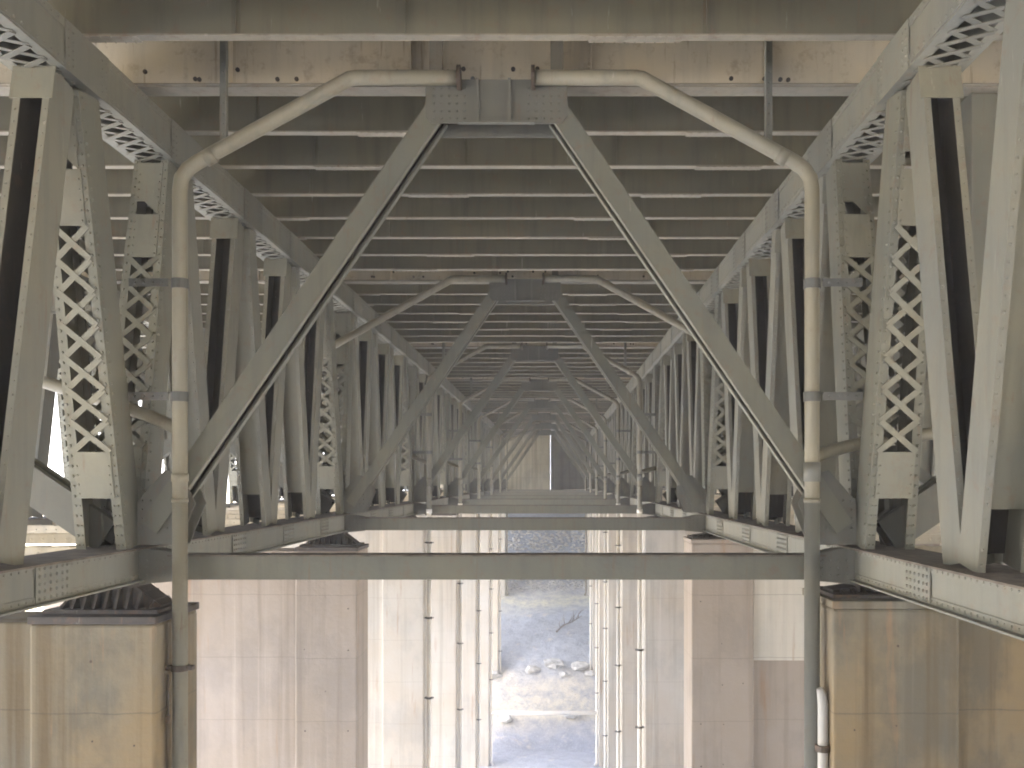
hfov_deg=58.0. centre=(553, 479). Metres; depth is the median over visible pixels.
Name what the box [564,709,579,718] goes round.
boulder
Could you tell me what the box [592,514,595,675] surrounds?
bridge pier
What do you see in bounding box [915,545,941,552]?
tie beam
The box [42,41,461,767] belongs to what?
downspout
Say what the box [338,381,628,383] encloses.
deck beam
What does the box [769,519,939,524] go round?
tie beam
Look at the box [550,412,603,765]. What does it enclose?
downspout
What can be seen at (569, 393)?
deck beam
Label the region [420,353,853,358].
deck beam
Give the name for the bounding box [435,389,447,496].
laced diagonal
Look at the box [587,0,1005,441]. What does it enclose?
top chord
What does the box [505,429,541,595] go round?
downspout
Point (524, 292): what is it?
crown gusset
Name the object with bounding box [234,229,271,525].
truss diagonal
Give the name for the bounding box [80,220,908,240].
deck beam
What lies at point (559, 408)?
deck beam
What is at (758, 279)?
truss diagonal
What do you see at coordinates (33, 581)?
bottom chord
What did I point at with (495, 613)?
bridge pier
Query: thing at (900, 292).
strut
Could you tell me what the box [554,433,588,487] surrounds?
sway brace
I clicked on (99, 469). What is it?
laced diagonal
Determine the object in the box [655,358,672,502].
laced diagonal
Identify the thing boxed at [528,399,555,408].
crown gusset
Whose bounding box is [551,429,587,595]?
downspout
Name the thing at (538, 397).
deck beam
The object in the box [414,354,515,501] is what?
sway brace
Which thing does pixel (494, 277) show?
downspout
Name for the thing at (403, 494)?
brace
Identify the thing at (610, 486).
sway brace
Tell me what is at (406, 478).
laced diagonal
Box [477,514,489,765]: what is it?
bridge pier
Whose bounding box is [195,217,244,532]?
truss diagonal
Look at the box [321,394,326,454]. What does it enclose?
laced diagonal
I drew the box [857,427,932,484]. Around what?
brace
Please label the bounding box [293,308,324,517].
truss diagonal
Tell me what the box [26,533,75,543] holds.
tie beam
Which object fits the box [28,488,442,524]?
bottom chord
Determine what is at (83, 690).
bridge pier
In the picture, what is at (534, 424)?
deck beam
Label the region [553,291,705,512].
sway brace
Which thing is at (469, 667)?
bridge pier
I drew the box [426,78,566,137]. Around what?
crown gusset
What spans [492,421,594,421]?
deck beam
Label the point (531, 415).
deck beam
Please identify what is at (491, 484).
downspout
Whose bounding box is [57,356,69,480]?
laced diagonal
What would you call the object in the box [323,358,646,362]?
deck beam
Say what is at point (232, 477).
laced diagonal
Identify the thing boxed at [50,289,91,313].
strut
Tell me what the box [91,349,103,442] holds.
laced diagonal
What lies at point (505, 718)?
boulder
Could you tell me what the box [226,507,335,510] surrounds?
tie beam
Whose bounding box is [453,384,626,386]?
deck beam
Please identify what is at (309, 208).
deck beam
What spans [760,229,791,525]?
truss diagonal
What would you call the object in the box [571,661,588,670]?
boulder
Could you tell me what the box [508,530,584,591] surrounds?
gravel
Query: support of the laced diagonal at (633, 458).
on the bottom chord at (991, 597)
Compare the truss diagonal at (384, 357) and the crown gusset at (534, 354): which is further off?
the crown gusset at (534, 354)
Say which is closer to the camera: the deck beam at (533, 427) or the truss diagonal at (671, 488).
the truss diagonal at (671, 488)
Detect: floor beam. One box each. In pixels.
[0,41,1001,95]
[82,271,906,283]
[142,343,657,348]
[322,378,630,380]
[469,399,608,400]
[483,412,604,413]
[502,429,591,429]
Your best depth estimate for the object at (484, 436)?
76.33 m
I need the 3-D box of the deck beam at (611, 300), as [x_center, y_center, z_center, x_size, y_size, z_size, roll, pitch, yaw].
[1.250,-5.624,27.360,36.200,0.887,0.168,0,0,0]
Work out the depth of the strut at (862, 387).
25.03 m
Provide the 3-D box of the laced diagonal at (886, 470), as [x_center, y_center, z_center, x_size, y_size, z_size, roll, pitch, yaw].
[4.340,-1.878,11.613,0.670,5.607,0.540,0,11,0]
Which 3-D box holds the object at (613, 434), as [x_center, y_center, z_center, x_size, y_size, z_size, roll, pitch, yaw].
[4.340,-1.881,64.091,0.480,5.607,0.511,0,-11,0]
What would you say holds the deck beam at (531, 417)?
on the top chord at (137, 122)
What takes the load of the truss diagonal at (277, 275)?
on the bottom chord at (33, 581)
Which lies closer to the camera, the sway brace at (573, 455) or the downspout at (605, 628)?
the downspout at (605, 628)
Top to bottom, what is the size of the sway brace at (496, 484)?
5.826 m
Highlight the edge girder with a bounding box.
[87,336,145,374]
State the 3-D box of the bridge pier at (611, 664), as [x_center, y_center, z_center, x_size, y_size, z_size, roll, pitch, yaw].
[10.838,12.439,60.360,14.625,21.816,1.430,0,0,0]
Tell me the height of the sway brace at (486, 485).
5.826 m
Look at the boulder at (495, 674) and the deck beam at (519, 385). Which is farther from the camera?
the boulder at (495, 674)
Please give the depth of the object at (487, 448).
78.96 m
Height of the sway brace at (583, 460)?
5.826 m
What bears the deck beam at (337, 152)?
on the top chord at (137, 122)
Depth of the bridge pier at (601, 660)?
71.66 m
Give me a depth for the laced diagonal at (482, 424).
73.16 m
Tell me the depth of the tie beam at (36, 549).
12.81 m
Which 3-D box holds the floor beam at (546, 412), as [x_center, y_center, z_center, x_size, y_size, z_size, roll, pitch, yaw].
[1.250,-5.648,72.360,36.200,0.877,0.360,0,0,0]
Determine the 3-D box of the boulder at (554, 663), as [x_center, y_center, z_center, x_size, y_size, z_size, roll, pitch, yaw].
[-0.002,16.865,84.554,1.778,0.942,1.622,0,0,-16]
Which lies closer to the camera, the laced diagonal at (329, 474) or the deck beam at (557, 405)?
the laced diagonal at (329, 474)
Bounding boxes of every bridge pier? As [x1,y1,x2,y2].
[0,602,198,767]
[44,544,368,767]
[281,530,426,767]
[415,514,458,767]
[422,514,476,767]
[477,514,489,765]
[492,514,498,672]
[501,514,505,595]
[587,514,591,596]
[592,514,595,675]
[598,514,603,766]
[607,514,616,767]
[620,514,653,767]
[642,530,702,767]
[683,536,1005,767]
[802,588,1023,767]
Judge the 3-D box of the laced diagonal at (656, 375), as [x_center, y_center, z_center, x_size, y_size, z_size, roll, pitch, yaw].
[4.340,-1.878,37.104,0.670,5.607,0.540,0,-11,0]
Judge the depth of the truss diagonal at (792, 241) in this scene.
16.30 m
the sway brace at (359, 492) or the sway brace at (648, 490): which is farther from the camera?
the sway brace at (648, 490)
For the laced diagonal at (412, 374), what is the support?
on the bottom chord at (33, 581)
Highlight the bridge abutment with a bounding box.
[440,435,588,488]
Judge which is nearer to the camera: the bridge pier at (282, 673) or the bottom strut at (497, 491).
the bridge pier at (282, 673)
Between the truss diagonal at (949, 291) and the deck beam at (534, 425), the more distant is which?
the deck beam at (534, 425)
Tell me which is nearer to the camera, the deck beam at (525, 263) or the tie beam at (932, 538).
the tie beam at (932, 538)
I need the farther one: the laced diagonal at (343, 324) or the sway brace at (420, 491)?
the sway brace at (420, 491)
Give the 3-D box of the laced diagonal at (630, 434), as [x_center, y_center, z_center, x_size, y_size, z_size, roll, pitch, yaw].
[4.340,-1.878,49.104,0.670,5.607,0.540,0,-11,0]
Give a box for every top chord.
[0,0,505,437]
[53,275,339,395]
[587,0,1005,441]
[852,314,904,353]
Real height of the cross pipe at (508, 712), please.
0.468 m
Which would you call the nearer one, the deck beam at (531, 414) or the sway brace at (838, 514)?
the sway brace at (838, 514)
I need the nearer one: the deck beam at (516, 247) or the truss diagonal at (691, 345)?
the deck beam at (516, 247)
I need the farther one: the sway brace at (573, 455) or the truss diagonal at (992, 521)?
the sway brace at (573, 455)
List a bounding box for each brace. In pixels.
[30,458,114,547]
[135,366,334,513]
[137,105,447,544]
[163,438,170,458]
[323,437,406,502]
[344,293,497,512]
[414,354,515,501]
[449,387,524,495]
[469,405,529,492]
[483,418,533,490]
[493,427,536,488]
[501,434,538,487]
[549,105,855,544]
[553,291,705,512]
[553,354,654,501]
[554,386,629,495]
[554,404,614,492]
[554,418,603,490]
[554,427,594,488]
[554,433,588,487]
[715,359,927,513]
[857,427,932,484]
[876,476,939,547]
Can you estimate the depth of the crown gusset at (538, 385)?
48.10 m
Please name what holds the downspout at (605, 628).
on the ground
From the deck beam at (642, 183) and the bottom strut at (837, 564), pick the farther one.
the deck beam at (642, 183)
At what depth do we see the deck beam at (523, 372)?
45.35 m
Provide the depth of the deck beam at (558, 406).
66.31 m
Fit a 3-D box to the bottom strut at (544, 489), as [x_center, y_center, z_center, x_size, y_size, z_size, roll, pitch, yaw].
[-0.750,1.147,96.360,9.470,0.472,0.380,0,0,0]
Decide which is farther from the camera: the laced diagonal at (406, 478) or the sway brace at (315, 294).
the laced diagonal at (406, 478)
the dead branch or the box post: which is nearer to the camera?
the box post
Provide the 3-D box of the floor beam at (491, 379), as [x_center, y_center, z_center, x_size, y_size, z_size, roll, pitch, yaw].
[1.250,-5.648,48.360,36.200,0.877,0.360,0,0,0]
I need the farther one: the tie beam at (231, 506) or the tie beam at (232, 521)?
the tie beam at (231, 506)
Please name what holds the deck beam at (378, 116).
on the top chord at (137, 122)
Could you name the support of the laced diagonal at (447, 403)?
on the bottom chord at (33, 581)
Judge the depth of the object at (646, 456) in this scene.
41.56 m
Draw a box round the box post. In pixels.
[961,92,1002,563]
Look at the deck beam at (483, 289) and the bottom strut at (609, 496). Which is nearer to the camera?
the deck beam at (483, 289)
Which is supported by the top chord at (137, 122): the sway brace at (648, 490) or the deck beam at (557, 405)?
the deck beam at (557, 405)
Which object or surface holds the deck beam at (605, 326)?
on the top chord at (137, 122)
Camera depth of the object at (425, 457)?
41.56 m
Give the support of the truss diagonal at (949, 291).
on the bottom chord at (991, 597)
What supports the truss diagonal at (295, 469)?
on the bottom chord at (33, 581)
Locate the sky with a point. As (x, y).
(55, 462)
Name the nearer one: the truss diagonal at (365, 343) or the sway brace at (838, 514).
the sway brace at (838, 514)
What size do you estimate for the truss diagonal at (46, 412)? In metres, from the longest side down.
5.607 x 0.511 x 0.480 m
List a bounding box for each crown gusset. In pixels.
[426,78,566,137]
[489,279,559,304]
[511,346,557,361]
[521,379,556,390]
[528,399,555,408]
[537,430,554,434]
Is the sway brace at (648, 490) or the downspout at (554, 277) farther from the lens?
the sway brace at (648, 490)
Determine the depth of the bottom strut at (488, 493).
72.23 m
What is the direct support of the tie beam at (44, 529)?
attached to the bottom chord at (33, 581)
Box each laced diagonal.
[53,90,138,548]
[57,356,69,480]
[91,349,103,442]
[101,158,176,543]
[228,453,237,502]
[316,296,343,514]
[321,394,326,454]
[324,310,353,512]
[400,358,413,502]
[400,365,416,502]
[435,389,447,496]
[441,393,449,496]
[464,408,468,493]
[464,410,469,493]
[480,421,482,490]
[481,422,483,483]
[493,436,493,489]
[598,431,599,478]
[615,410,615,470]
[629,393,635,496]
[630,389,636,496]
[653,365,664,501]
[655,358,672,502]
[700,313,726,512]
[706,295,728,514]
[826,158,893,543]
[856,90,926,548]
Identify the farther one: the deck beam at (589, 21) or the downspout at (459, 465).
the downspout at (459, 465)
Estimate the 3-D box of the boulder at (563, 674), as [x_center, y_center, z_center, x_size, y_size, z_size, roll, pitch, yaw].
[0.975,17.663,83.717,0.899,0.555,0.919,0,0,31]
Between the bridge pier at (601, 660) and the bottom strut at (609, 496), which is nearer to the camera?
the bottom strut at (609, 496)
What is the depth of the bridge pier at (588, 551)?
95.66 m
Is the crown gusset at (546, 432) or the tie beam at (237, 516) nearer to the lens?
the tie beam at (237, 516)
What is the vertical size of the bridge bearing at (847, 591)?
0.174 m
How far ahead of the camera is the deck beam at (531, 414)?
73.85 m
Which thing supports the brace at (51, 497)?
on the bottom chord at (33, 581)
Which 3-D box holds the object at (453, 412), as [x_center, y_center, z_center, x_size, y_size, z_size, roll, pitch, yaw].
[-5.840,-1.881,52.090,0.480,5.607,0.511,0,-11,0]
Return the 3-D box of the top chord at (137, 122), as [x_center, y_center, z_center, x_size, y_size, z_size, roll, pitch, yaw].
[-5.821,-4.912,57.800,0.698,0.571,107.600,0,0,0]
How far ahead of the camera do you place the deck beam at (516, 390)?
54.35 m
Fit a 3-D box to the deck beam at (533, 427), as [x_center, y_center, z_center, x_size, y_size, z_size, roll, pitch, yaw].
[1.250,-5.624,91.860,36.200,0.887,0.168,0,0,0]
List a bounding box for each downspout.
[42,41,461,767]
[324,343,522,767]
[335,271,506,347]
[447,378,529,767]
[464,399,534,767]
[483,412,537,765]
[499,422,539,672]
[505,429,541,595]
[531,41,932,767]
[542,271,691,335]
[546,343,665,767]
[548,378,629,767]
[549,399,614,767]
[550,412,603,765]
[550,422,591,669]
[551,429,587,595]
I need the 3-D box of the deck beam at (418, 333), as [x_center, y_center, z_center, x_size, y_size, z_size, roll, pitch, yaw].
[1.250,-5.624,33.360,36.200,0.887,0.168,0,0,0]
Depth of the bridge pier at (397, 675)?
35.66 m
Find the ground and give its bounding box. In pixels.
[25,483,603,767]
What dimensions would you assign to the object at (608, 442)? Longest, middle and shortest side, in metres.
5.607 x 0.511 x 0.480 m
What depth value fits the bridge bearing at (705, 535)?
24.09 m
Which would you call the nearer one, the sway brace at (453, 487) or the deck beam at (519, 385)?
the sway brace at (453, 487)
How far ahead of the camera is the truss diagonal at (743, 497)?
20.72 m
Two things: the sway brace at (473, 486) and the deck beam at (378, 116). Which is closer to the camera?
the deck beam at (378, 116)
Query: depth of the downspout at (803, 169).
11.92 m
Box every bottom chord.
[0,487,508,616]
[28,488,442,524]
[587,488,1023,640]
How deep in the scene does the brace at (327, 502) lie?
24.18 m
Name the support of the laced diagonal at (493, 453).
on the bottom chord at (33, 581)
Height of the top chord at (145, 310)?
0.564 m
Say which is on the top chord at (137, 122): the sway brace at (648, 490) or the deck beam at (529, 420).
the deck beam at (529, 420)
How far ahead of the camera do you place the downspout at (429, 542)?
35.92 m
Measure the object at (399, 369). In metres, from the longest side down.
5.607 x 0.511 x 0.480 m
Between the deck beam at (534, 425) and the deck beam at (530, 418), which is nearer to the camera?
the deck beam at (530, 418)
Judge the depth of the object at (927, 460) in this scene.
26.67 m
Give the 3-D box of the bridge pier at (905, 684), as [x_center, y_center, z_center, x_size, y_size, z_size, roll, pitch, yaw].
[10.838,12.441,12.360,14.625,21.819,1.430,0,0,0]
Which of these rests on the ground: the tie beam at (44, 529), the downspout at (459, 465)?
the downspout at (459, 465)
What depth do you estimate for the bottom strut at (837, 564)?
12.23 m
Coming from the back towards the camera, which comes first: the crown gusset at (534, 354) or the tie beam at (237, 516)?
the crown gusset at (534, 354)
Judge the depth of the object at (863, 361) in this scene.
31.52 m
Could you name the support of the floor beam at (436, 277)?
on the top chord at (137, 122)
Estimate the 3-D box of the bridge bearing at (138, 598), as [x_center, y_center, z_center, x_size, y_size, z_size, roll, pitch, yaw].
[-5.840,1.542,12.360,1.480,0.371,1.000,0,0,0]
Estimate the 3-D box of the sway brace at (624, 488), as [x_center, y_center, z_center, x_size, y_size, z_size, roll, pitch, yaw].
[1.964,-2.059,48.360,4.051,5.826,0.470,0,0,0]
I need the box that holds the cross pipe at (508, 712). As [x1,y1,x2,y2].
[489,710,598,714]
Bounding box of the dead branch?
[556,611,580,632]
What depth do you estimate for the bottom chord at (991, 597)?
10.18 m
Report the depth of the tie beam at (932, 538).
15.81 m
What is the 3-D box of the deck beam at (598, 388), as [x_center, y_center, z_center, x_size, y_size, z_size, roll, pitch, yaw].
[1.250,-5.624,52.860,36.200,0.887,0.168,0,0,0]
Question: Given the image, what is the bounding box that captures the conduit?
[166,674,170,722]
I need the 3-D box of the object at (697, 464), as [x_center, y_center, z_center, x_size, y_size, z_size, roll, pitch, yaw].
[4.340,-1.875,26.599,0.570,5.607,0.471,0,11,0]
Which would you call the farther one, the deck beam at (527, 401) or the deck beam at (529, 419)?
the deck beam at (529, 419)
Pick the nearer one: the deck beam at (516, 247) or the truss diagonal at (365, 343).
the deck beam at (516, 247)
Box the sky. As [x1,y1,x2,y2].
[48,393,550,482]
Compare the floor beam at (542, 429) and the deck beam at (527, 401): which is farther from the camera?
the floor beam at (542, 429)
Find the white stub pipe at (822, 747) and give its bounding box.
[815,687,829,767]
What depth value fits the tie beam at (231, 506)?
33.81 m
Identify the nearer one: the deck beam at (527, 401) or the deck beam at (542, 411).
the deck beam at (527, 401)
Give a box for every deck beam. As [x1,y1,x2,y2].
[0,96,966,136]
[0,135,911,170]
[0,169,880,197]
[0,196,878,220]
[46,0,1002,43]
[79,239,908,256]
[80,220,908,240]
[82,256,906,271]
[87,322,858,330]
[117,284,906,295]
[140,330,667,336]
[140,336,663,342]
[143,348,653,353]
[145,295,860,305]
[201,305,861,314]
[202,314,861,322]
[322,367,639,370]
[322,371,636,374]
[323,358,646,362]
[323,374,632,377]
[326,363,642,367]
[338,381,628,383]
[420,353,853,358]
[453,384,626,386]
[456,387,612,389]
[458,389,613,391]
[461,392,615,394]
[463,394,616,396]
[471,401,611,402]
[472,396,617,398]
[472,402,612,404]
[481,411,605,412]
[482,409,607,410]
[483,408,608,409]
[484,406,609,407]
[485,404,611,405]
[486,416,591,417]
[487,415,591,416]
[489,414,603,414]
[489,418,592,418]
[490,419,593,419]
[491,420,593,420]
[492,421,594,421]
[499,428,592,428]
[500,426,589,426]
[500,427,590,427]
[501,425,595,425]
[502,424,595,424]
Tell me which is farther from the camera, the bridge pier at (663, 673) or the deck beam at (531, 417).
the deck beam at (531, 417)
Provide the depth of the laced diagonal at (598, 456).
83.34 m
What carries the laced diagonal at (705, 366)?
on the bottom chord at (991, 597)
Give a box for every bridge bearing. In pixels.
[42,583,171,613]
[299,532,364,546]
[687,532,723,538]
[820,583,898,598]
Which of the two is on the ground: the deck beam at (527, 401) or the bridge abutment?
the bridge abutment
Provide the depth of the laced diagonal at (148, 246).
13.11 m
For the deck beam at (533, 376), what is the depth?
46.85 m
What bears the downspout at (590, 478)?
on the ground
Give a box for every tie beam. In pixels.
[24,545,88,555]
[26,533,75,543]
[27,525,235,532]
[52,519,277,524]
[225,514,302,518]
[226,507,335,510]
[226,510,335,513]
[230,505,374,507]
[742,514,794,518]
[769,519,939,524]
[876,525,940,533]
[876,533,940,543]
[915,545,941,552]
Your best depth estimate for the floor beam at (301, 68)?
12.35 m
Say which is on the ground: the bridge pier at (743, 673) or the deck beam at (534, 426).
the bridge pier at (743, 673)
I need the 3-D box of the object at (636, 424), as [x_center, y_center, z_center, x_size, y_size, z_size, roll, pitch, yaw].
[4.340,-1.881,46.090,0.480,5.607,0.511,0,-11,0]
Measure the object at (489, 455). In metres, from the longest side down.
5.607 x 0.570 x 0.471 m
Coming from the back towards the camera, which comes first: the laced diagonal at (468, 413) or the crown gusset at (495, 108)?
the laced diagonal at (468, 413)
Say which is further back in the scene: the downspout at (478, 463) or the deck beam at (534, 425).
the deck beam at (534, 425)
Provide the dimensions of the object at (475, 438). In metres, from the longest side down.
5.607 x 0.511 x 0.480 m
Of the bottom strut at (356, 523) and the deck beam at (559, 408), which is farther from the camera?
the deck beam at (559, 408)
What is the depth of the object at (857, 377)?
32.19 m
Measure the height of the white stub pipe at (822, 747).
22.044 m
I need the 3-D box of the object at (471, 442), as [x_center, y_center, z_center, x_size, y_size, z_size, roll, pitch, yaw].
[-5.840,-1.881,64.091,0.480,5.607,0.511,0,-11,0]
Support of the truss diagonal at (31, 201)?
on the bottom chord at (33, 581)
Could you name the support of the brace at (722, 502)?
on the bottom chord at (991, 597)
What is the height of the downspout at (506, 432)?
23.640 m
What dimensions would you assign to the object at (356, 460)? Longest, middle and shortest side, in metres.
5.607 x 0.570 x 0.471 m
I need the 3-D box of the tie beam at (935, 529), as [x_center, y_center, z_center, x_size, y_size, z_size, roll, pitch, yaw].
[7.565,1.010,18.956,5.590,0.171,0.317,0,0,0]
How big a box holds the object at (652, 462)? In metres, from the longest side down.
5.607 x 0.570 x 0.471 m
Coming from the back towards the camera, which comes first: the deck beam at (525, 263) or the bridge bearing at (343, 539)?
the bridge bearing at (343, 539)
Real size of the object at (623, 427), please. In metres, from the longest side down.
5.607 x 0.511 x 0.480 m
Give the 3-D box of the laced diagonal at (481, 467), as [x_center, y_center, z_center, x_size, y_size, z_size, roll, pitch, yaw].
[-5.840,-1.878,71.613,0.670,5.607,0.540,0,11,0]
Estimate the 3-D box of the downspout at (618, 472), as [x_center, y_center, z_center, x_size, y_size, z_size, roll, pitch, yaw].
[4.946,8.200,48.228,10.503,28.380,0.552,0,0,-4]
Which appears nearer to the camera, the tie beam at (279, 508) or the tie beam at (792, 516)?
the tie beam at (792, 516)
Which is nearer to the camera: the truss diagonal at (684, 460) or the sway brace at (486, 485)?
the truss diagonal at (684, 460)
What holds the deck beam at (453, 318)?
on the top chord at (137, 122)
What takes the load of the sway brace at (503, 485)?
attached to the bottom chord at (33, 581)
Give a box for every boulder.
[492,671,502,678]
[498,715,512,722]
[525,665,540,673]
[543,658,563,668]
[559,672,568,677]
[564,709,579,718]
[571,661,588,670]
[584,670,594,676]
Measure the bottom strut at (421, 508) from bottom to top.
0.472 m
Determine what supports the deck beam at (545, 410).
on the top chord at (137, 122)
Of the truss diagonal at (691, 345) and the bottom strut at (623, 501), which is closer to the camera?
the truss diagonal at (691, 345)
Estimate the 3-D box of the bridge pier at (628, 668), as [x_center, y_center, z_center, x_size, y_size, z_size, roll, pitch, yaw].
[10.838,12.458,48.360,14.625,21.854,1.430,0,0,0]
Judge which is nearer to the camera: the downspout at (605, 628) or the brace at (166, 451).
the brace at (166, 451)
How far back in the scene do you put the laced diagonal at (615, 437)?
61.07 m
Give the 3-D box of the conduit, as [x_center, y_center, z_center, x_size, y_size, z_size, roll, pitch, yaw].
[-4.960,2.815,11.860,0.059,0.620,0.059,0,0,-23]
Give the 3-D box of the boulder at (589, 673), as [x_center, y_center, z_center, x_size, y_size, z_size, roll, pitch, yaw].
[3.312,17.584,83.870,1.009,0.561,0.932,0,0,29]
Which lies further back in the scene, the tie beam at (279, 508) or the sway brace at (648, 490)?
the sway brace at (648, 490)
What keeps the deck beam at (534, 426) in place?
on the top chord at (137, 122)
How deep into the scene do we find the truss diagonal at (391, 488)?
32.62 m
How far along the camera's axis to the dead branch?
88.64 m
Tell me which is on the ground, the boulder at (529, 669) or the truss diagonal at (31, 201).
the boulder at (529, 669)
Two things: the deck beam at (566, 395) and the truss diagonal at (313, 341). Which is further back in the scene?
the deck beam at (566, 395)
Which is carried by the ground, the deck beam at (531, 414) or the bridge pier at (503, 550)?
the bridge pier at (503, 550)
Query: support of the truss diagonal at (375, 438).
on the bottom chord at (33, 581)
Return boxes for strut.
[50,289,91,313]
[139,547,854,583]
[345,514,704,532]
[414,503,654,514]
[449,497,629,504]
[470,494,614,498]
[484,492,603,494]
[494,490,594,492]
[501,489,588,490]
[854,381,928,392]
[894,289,905,310]
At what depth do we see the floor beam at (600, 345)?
36.35 m
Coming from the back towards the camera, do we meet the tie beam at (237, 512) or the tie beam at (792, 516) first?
the tie beam at (237, 512)
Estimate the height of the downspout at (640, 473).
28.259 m
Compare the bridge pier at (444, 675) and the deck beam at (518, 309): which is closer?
the deck beam at (518, 309)
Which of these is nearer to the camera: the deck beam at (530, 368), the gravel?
the deck beam at (530, 368)
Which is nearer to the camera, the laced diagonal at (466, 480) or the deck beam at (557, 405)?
the laced diagonal at (466, 480)
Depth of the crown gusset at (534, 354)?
36.10 m

